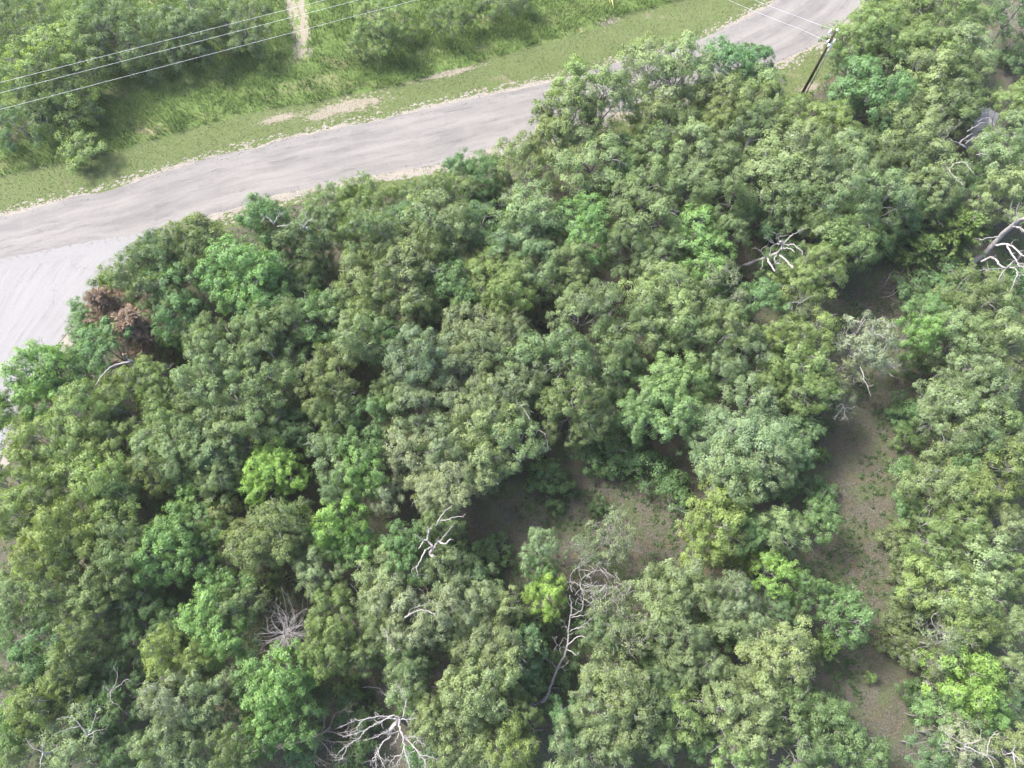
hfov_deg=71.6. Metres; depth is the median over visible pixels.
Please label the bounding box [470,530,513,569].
shrub
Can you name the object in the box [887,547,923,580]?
shrub
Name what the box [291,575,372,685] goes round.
broadleaf tree
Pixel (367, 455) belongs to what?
broadleaf tree
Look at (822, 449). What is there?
shrub
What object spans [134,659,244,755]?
broadleaf tree
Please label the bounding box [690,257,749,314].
broadleaf tree
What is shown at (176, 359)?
juniper tree
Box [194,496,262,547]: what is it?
broadleaf tree
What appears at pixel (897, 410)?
shrub
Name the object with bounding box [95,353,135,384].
dead tree
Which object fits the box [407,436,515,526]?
broadleaf tree
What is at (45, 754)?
dead tree
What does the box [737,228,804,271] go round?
dead tree
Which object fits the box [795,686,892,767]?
broadleaf tree
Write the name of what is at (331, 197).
broadleaf tree
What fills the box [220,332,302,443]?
broadleaf tree
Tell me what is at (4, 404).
broadleaf tree
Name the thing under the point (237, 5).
broadleaf tree
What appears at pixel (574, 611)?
shrub
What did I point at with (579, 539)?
broadleaf tree
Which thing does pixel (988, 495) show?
broadleaf tree
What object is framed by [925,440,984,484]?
broadleaf tree
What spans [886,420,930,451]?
shrub
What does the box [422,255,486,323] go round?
broadleaf tree
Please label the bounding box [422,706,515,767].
broadleaf tree
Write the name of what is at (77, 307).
shrub
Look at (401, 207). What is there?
broadleaf tree
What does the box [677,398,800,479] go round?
broadleaf tree
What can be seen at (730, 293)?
broadleaf tree
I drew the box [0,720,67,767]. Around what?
broadleaf tree
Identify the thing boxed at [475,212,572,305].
broadleaf tree
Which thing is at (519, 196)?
broadleaf tree
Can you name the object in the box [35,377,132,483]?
broadleaf tree
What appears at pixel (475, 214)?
broadleaf tree
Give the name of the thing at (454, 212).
broadleaf tree
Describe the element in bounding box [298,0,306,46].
footpath
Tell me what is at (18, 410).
lane edge seam
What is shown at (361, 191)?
broadleaf tree
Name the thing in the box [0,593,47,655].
broadleaf tree
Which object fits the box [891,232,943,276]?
juniper tree
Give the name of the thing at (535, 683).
broadleaf tree
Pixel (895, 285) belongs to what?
shrub
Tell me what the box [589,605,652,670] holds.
broadleaf tree
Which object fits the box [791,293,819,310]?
dead tree
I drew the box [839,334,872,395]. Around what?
dead tree
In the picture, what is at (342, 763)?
shrub
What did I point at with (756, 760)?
broadleaf tree
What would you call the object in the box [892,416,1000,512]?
broadleaf tree
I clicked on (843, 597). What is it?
broadleaf tree
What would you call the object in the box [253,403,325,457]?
broadleaf tree
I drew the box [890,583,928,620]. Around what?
shrub
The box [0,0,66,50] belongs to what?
broadleaf tree
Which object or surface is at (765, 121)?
broadleaf tree
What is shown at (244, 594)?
broadleaf tree
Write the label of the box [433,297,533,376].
broadleaf tree
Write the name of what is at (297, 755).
shrub
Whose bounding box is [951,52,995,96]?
broadleaf tree
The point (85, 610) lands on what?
broadleaf tree
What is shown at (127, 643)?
broadleaf tree
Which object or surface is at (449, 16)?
broadleaf tree
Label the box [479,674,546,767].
broadleaf tree
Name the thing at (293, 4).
footpath
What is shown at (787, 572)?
broadleaf tree
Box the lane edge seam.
[0,269,125,461]
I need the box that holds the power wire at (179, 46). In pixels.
[1,0,356,92]
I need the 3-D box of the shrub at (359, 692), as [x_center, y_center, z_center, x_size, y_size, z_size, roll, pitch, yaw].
[-11.553,24.623,53.584,3.699,3.125,3.908,0,70,0]
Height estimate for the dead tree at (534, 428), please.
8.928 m
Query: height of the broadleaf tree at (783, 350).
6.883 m
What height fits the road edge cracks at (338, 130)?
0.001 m
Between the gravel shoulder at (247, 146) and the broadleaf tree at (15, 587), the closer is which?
the broadleaf tree at (15, 587)
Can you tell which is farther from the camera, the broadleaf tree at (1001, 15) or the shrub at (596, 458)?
the broadleaf tree at (1001, 15)
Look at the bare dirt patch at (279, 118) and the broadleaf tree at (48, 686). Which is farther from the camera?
the bare dirt patch at (279, 118)
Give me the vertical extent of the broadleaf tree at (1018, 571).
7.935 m
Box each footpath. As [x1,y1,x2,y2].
[284,0,312,59]
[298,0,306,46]
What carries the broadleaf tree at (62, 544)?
on the ground at (666, 450)
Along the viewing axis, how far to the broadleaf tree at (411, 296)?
58.66 m
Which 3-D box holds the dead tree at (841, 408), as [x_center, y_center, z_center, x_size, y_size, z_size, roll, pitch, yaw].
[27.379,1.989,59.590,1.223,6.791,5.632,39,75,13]
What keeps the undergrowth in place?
on the ground at (666, 450)
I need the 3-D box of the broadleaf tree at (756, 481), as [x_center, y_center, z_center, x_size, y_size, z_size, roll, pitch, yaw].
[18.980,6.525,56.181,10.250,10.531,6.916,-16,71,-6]
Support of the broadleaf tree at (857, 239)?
on the ground at (666, 450)
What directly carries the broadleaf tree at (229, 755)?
on the ground at (666, 450)
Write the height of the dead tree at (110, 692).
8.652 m
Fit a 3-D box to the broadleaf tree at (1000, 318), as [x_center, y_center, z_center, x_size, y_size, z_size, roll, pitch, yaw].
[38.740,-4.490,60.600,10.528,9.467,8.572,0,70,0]
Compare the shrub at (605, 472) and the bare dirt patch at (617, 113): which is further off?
the bare dirt patch at (617, 113)
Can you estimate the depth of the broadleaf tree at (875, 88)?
65.55 m
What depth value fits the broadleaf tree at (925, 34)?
67.67 m
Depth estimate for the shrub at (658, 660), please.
54.44 m
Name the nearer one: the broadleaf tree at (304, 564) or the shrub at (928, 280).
the broadleaf tree at (304, 564)
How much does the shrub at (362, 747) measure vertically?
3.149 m
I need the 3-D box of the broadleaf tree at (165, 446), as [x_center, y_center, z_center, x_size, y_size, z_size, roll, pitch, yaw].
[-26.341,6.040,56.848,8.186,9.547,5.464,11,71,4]
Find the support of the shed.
on the ground at (666, 450)
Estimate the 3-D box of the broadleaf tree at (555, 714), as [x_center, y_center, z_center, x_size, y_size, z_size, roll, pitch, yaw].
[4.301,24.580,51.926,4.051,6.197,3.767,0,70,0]
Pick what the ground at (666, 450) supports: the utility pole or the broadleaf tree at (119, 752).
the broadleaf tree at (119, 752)
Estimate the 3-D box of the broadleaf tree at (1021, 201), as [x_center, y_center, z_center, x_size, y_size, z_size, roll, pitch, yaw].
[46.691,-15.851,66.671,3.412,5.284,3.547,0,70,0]
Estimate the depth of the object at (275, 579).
55.67 m
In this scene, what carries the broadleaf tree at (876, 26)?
on the ground at (666, 450)
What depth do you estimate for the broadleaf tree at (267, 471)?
54.41 m
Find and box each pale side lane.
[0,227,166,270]
[0,238,143,454]
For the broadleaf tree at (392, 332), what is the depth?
57.58 m
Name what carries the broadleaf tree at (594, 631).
on the ground at (666, 450)
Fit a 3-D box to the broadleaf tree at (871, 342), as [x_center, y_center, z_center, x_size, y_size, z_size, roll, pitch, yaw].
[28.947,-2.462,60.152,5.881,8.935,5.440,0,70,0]
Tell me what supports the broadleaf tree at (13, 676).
on the ground at (666, 450)
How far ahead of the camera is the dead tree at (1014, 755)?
46.26 m
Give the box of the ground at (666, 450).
[0,0,1023,767]
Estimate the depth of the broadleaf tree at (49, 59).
69.67 m
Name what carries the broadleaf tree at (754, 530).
on the ground at (666, 450)
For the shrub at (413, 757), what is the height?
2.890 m
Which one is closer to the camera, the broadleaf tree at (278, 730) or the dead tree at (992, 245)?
the broadleaf tree at (278, 730)
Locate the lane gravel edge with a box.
[0,265,135,489]
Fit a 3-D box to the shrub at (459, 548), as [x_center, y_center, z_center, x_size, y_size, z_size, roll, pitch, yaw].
[-3.400,14.674,56.944,4.232,3.479,4.200,0,70,0]
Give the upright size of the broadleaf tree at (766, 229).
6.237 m
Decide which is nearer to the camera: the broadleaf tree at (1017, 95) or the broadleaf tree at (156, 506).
the broadleaf tree at (156, 506)
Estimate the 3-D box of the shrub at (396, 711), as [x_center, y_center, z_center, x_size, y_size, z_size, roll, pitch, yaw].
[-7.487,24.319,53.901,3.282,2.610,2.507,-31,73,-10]
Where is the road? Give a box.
[0,0,861,263]
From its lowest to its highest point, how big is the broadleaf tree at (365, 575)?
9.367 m
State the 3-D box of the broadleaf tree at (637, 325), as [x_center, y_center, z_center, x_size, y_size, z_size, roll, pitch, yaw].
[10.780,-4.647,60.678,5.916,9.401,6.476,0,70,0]
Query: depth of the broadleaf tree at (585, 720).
48.23 m
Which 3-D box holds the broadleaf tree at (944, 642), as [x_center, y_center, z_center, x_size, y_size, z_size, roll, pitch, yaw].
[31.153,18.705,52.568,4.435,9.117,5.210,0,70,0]
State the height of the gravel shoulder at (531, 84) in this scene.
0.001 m
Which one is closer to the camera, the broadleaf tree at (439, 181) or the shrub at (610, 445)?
the shrub at (610, 445)
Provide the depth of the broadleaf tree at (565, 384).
58.82 m
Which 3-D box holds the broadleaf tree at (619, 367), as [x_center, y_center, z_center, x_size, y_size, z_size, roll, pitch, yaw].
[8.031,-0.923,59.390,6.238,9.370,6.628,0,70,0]
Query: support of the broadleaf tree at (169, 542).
on the ground at (666, 450)
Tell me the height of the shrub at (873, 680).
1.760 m
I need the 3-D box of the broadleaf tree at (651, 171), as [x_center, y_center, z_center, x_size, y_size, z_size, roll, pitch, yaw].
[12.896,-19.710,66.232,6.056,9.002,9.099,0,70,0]
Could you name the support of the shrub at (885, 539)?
on the ground at (666, 450)
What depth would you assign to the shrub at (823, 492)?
58.65 m
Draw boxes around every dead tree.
[26,735,58,766]
[56,704,108,744]
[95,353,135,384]
[103,666,131,709]
[249,579,315,672]
[261,209,314,231]
[276,694,361,767]
[330,680,436,767]
[386,599,435,641]
[411,506,464,575]
[516,401,548,450]
[529,555,634,705]
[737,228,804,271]
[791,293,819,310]
[834,398,852,418]
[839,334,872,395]
[940,724,998,767]
[947,161,971,184]
[950,117,990,154]
[965,205,1023,290]
[990,4,1021,45]
[1001,742,1023,767]
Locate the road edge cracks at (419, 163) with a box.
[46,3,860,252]
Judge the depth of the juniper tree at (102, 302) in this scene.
60.50 m
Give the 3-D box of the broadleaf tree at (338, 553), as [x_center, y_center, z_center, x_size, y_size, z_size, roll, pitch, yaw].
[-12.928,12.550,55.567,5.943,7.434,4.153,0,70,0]
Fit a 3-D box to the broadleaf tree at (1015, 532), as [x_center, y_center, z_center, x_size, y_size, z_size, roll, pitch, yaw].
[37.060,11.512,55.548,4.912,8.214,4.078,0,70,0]
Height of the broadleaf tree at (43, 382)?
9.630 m
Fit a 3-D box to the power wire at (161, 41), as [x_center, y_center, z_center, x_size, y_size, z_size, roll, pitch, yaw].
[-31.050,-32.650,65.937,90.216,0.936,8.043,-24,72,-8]
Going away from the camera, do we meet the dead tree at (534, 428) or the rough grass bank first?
the dead tree at (534, 428)
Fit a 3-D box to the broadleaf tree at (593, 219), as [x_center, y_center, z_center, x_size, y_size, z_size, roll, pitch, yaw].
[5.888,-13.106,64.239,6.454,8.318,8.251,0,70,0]
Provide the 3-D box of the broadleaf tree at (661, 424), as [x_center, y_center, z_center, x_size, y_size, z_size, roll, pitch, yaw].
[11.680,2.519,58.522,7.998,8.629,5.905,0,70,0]
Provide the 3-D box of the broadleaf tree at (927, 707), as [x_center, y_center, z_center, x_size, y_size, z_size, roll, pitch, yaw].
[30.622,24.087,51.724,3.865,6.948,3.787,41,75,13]
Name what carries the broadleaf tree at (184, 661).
on the ground at (666, 450)
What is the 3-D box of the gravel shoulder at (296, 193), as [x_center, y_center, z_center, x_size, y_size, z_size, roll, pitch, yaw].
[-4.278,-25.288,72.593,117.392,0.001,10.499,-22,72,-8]
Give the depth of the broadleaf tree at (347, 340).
57.28 m
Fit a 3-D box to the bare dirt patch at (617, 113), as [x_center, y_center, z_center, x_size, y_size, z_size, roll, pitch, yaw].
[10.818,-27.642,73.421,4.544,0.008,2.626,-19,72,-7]
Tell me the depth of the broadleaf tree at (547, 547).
53.09 m
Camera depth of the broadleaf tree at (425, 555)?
53.34 m
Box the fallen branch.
[362,686,387,696]
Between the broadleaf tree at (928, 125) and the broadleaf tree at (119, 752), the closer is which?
the broadleaf tree at (119, 752)
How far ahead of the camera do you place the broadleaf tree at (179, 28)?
72.24 m
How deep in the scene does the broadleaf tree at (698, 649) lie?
49.51 m
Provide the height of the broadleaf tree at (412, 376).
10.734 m
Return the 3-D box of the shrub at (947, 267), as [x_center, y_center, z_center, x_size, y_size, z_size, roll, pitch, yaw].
[40.377,-9.486,65.452,5.154,3.589,5.144,-19,72,-7]
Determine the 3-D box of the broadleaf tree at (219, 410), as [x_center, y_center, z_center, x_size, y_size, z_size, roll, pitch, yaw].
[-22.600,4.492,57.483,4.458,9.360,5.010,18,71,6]
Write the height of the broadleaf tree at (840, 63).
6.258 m
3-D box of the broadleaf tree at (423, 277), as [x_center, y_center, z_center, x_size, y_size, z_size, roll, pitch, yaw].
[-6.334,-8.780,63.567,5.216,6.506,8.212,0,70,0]
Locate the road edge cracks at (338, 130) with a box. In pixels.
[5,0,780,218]
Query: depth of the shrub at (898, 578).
56.70 m
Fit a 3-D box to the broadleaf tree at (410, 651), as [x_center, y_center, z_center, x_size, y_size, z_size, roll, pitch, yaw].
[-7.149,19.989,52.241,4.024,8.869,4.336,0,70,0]
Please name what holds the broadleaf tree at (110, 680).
on the ground at (666, 450)
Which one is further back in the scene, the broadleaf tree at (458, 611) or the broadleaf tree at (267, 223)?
the broadleaf tree at (267, 223)
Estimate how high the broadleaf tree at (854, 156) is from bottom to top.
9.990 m
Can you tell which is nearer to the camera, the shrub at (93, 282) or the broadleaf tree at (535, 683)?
the broadleaf tree at (535, 683)
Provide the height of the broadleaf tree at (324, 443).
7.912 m
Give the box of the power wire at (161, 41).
[0,0,323,82]
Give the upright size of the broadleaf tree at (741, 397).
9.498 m
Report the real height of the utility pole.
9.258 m
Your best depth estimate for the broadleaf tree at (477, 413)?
54.51 m
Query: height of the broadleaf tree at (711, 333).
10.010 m
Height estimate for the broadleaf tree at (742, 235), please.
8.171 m
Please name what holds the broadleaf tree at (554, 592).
on the ground at (666, 450)
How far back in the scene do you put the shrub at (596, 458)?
59.27 m
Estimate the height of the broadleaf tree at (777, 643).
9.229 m
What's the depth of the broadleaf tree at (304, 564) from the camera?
52.44 m
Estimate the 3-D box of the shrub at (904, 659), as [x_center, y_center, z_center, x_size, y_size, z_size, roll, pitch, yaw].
[30.294,20.343,55.175,3.481,2.931,3.512,-43,76,-14]
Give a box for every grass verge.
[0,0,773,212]
[183,0,905,238]
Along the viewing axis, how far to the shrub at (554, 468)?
58.95 m
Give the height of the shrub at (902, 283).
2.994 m
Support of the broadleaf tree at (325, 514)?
on the ground at (666, 450)
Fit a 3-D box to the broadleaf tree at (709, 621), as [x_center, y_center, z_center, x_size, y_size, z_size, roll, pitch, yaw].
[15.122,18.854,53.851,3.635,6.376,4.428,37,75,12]
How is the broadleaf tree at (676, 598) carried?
on the ground at (666, 450)
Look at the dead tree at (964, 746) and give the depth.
46.14 m
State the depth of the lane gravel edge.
64.78 m
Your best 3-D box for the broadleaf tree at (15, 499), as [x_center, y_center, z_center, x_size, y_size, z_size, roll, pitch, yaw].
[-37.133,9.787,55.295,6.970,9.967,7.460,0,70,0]
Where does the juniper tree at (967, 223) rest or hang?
on the ground at (666, 450)
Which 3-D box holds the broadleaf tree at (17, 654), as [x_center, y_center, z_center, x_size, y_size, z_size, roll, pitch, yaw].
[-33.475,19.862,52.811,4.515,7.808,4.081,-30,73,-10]
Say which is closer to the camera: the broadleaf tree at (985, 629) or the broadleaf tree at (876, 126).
the broadleaf tree at (985, 629)
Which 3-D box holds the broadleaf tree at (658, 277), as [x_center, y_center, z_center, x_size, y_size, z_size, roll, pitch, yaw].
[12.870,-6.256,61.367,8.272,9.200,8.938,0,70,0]
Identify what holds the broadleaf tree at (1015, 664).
on the ground at (666, 450)
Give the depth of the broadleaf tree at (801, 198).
61.61 m
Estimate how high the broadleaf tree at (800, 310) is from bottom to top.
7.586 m
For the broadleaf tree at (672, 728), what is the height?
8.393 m
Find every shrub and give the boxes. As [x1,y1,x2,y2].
[56,126,107,173]
[64,309,94,340]
[65,290,95,327]
[84,261,133,296]
[280,731,322,767]
[310,667,365,715]
[327,730,367,767]
[332,682,383,736]
[342,707,379,761]
[394,682,430,723]
[401,733,445,767]
[419,526,467,561]
[443,539,495,594]
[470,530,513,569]
[520,602,567,644]
[522,455,567,494]
[524,304,563,335]
[537,644,581,691]
[544,495,565,517]
[555,476,579,497]
[557,597,594,637]
[569,436,608,476]
[587,492,610,518]
[588,427,644,479]
[594,453,623,480]
[619,440,674,496]
[644,642,674,686]
[655,469,697,512]
[752,467,801,504]
[800,473,841,521]
[813,445,831,463]
[855,227,900,263]
[862,670,876,683]
[874,523,914,563]
[874,621,924,672]
[876,210,913,260]
[877,265,925,309]
[878,592,923,634]
[883,399,918,435]
[884,389,934,433]
[885,349,931,379]
[885,553,919,592]
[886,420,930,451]
[887,454,920,497]
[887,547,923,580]
[890,269,935,308]
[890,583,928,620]
[890,630,926,669]
[891,490,930,525]
[894,676,931,712]
[916,253,980,294]
[922,271,951,292]
[948,265,983,296]
[954,66,986,105]
[973,258,1013,289]
[993,38,1023,74]
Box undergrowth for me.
[0,0,1023,767]
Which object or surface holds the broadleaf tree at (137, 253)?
on the ground at (666, 450)
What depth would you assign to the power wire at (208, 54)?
67.13 m
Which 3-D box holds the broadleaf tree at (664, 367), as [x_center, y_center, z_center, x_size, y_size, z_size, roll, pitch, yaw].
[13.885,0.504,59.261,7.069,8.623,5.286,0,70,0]
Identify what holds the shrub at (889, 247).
on the ground at (666, 450)
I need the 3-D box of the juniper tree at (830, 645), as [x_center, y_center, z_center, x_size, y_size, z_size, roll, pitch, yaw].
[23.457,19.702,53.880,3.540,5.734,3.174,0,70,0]
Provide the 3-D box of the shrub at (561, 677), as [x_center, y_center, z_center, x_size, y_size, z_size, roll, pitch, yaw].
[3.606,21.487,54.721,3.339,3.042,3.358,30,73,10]
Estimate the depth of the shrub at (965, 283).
64.65 m
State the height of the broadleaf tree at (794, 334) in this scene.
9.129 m
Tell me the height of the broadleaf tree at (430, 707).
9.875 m
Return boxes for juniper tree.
[81,284,152,340]
[98,275,118,292]
[108,294,185,377]
[151,333,195,368]
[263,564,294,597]
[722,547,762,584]
[795,622,845,665]
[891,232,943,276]
[910,202,993,267]
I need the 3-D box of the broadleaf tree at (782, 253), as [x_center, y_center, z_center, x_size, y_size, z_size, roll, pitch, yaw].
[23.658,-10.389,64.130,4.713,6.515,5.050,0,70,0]
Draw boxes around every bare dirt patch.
[250,107,307,126]
[281,88,423,122]
[300,108,342,121]
[401,63,490,84]
[589,14,623,31]
[607,112,629,121]
[792,80,825,93]
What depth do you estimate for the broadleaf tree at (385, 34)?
73.34 m
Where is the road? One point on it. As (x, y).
(436, 136)
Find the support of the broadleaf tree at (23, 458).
on the ground at (666, 450)
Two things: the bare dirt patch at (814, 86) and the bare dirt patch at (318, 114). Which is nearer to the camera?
the bare dirt patch at (318, 114)
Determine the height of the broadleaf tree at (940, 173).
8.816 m
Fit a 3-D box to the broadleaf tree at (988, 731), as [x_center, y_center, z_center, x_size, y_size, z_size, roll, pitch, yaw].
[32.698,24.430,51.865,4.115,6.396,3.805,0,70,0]
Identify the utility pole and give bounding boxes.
[801,29,837,95]
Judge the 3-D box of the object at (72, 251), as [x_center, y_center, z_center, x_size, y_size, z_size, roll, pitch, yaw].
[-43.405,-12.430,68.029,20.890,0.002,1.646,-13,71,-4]
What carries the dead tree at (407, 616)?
on the ground at (666, 450)
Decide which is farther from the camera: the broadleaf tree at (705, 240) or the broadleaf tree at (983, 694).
the broadleaf tree at (705, 240)
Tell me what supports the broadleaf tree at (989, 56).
on the ground at (666, 450)
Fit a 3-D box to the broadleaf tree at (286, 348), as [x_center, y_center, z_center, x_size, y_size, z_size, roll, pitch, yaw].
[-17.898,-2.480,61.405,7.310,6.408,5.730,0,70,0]
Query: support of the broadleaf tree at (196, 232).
on the ground at (666, 450)
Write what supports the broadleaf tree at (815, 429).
on the ground at (666, 450)
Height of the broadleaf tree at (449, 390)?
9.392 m
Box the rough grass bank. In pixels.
[0,0,669,175]
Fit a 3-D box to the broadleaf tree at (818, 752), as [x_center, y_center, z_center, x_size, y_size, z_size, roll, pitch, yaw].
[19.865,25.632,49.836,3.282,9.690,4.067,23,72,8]
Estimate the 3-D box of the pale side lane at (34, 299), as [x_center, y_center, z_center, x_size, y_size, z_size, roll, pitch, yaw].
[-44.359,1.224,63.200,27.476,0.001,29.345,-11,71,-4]
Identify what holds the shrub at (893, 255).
on the ground at (666, 450)
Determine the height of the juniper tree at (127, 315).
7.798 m
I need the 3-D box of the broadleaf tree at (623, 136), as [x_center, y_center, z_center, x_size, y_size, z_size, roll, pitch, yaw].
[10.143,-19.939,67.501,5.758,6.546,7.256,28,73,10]
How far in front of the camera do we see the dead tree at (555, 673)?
52.08 m
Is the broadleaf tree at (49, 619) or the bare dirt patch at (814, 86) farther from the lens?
the bare dirt patch at (814, 86)
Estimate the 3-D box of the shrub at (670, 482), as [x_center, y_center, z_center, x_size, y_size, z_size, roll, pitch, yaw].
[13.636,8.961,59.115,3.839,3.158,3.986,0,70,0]
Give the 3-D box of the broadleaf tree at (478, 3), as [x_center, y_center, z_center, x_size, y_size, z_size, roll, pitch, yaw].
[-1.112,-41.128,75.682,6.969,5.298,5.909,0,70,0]
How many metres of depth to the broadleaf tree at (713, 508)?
52.46 m
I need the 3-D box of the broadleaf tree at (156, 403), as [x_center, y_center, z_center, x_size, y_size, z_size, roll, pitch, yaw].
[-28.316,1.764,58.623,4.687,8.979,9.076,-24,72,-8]
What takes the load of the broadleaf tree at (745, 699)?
on the ground at (666, 450)
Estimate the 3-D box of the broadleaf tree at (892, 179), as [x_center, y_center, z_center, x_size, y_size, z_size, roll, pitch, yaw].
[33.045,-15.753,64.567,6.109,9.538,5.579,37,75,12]
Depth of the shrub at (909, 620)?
55.43 m
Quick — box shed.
[954,108,999,164]
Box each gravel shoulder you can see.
[0,0,773,214]
[0,0,778,215]
[167,0,864,235]
[172,9,863,233]
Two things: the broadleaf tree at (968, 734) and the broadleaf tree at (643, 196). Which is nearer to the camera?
the broadleaf tree at (968, 734)
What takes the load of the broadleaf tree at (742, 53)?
on the ground at (666, 450)
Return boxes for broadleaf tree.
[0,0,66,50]
[0,20,116,144]
[0,100,48,152]
[0,335,101,428]
[0,388,53,435]
[0,461,68,552]
[0,565,59,634]
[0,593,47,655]
[0,630,116,738]
[0,636,57,707]
[0,687,53,754]
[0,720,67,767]
[1,407,83,490]
[6,622,78,685]
[7,495,100,589]
[21,583,86,644]
[22,558,141,647]
[32,445,153,533]
[34,688,121,767]
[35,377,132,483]
[47,666,109,725]
[60,0,200,86]
[67,632,150,746]
[68,315,139,386]
[73,364,155,462]
[78,503,157,593]
[89,567,186,636]
[95,721,146,767]
[100,227,185,309]
[113,600,195,669]
[122,447,195,503]
[124,269,204,324]
[126,413,224,489]
[126,707,222,767]
[127,499,219,587]
[130,352,196,441]
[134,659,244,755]
[137,622,225,704]
[140,257,217,350]
[140,470,191,519]
[150,0,249,73]
[151,211,236,288]
[167,370,233,448]
[169,320,259,419]
[169,471,235,552]
[172,564,262,672]
[176,310,234,357]
[179,422,253,506]
[192,233,288,316]
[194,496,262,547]
[196,399,252,465]
[203,711,282,767]
[208,581,273,631]
[210,0,273,58]
[215,495,323,587]
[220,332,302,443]
[225,258,293,337]
[226,291,318,360]
[228,636,323,731]
[233,685,328,760]
[235,192,298,254]
[235,434,312,508]
[246,197,293,252]
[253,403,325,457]
[256,226,307,275]
[263,322,342,380]
[271,200,352,288]
[271,250,328,314]
[288,539,351,602]
[291,337,366,438]
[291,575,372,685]
[292,288,349,343]
[301,182,355,220]
[304,425,364,483]
[306,516,380,569]
[308,487,371,548]
[315,281,389,368]
[318,457,364,515]
[322,168,404,244]
[328,394,405,502]
[330,247,412,340]
[338,201,451,288]
[342,629,391,678]
[344,545,419,614]
[345,0,420,66]
[351,569,444,660]
[352,314,407,366]
[362,475,406,516]
[362,608,410,659]
[368,372,416,419]
[371,233,442,340]
[374,423,443,491]
[375,518,431,585]
[378,199,420,246]
[379,322,463,404]
[380,646,434,717]
[381,624,438,688]
[386,379,468,476]
[389,187,480,260]
[396,170,489,227]
[401,546,445,600]
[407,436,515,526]
[407,660,486,748]
[410,244,468,326]
[411,540,473,601]
[411,571,499,660]
[417,505,465,549]
[420,344,488,433]
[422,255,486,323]
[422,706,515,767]
[423,0,477,39]
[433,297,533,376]
[434,147,500,209]
[443,372,517,459]
[444,601,531,692]
[445,182,518,257]
[451,552,504,609]
[455,646,522,731]
[458,241,539,318]
[469,0,532,21]
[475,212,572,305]
[477,581,532,633]
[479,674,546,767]
[482,401,550,471]
[484,324,598,387]
[487,131,560,212]
[487,178,567,248]
[487,352,552,422]
[495,621,548,695]
[517,526,563,571]
[520,554,558,598]
[520,568,568,622]
[521,76,605,164]
[524,208,569,261]
[534,374,618,446]
[537,362,572,401]
[542,709,634,767]
[544,239,604,314]
[544,693,595,751]
[545,189,610,266]
[545,278,623,349]
[547,122,625,202]
[550,53,645,140]
[560,532,609,570]
[564,663,624,747]
[573,321,647,407]
[575,598,627,663]
[576,646,668,766]
[581,577,640,641]
[584,504,642,569]
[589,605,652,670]
[591,130,648,200]
[594,172,683,244]
[598,221,693,281]
[604,282,676,357]
[610,373,708,445]
[614,29,720,112]
[617,257,714,351]
[618,650,698,729]
[620,119,686,203]
[620,556,719,637]
[627,95,707,164]
[631,627,672,671]
[631,681,710,767]
[637,349,722,412]
[643,607,733,698]
[653,116,732,208]
[654,202,737,305]
[663,291,763,366]
[666,76,724,124]
[674,472,755,569]
[675,718,719,765]
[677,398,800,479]
[683,64,790,148]
[687,654,797,760]
[690,114,761,221]
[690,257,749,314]
[694,34,776,102]
[695,422,811,512]
[697,603,742,661]
[698,326,777,399]
[706,568,779,656]
[706,718,769,767]
[709,207,754,254]
[715,282,767,318]
[718,116,841,218]
[718,367,782,448]
[721,505,777,560]
[722,92,809,158]
[732,57,788,114]
[733,613,818,701]
[735,276,793,336]
[739,191,793,242]
[742,334,846,417]
[750,236,805,290]
[750,336,808,387]
[750,548,800,598]
[751,165,836,241]
[751,502,812,559]
[755,585,800,625]
[759,304,842,370]
[765,679,834,748]
[767,241,847,316]
[771,721,833,767]
[775,408,828,481]
[779,292,826,338]
[788,497,844,546]
[789,124,886,212]
[790,206,850,262]
[793,569,875,649]
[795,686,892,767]
[797,95,865,165]
[805,172,896,282]
[809,356,867,400]
[818,0,915,79]
[819,384,857,420]
[823,40,866,90]
[825,51,919,133]
[831,309,904,378]
[851,128,937,188]
[854,165,921,231]
[855,102,914,166]
[866,0,972,88]
[873,42,967,169]
[877,163,961,240]
[891,286,964,361]
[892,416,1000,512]
[893,497,992,576]
[894,541,987,624]
[900,715,960,767]
[903,137,972,225]
[905,117,961,167]
[905,690,975,747]
[906,611,980,674]
[908,0,996,55]
[909,636,973,691]
[910,63,993,141]
[911,371,1004,452]
[916,283,1023,373]
[917,708,998,767]
[918,520,1020,625]
[918,643,1007,724]
[923,587,1011,653]
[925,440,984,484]
[929,605,995,654]
[930,262,1021,331]
[931,333,1023,424]
[931,435,1023,522]
[933,19,1001,78]
[936,701,1002,745]
[937,316,1023,393]
[939,679,1015,734]
[941,390,1023,470]
[946,164,1001,207]
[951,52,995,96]
[956,109,1023,203]
[961,161,1023,228]
[967,502,1023,552]
[972,652,1023,702]
[972,714,1023,767]
[978,596,1023,657]
[980,262,1023,308]
[984,75,1023,134]
[984,412,1023,478]
[987,0,1023,43]
[992,195,1023,227]
[993,673,1023,729]
[994,551,1023,600]
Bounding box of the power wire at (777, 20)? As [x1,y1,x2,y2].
[732,1,820,38]
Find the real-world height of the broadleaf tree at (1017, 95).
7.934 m
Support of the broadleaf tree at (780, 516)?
on the ground at (666, 450)
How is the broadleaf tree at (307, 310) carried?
on the ground at (666, 450)
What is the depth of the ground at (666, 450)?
59.79 m
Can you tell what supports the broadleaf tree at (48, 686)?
on the ground at (666, 450)
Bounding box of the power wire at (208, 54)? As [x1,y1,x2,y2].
[0,0,414,109]
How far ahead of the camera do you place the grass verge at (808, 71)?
74.38 m
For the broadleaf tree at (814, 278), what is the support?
on the ground at (666, 450)
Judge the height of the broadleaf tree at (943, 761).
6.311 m
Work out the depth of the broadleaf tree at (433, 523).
52.69 m
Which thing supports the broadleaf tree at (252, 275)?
on the ground at (666, 450)

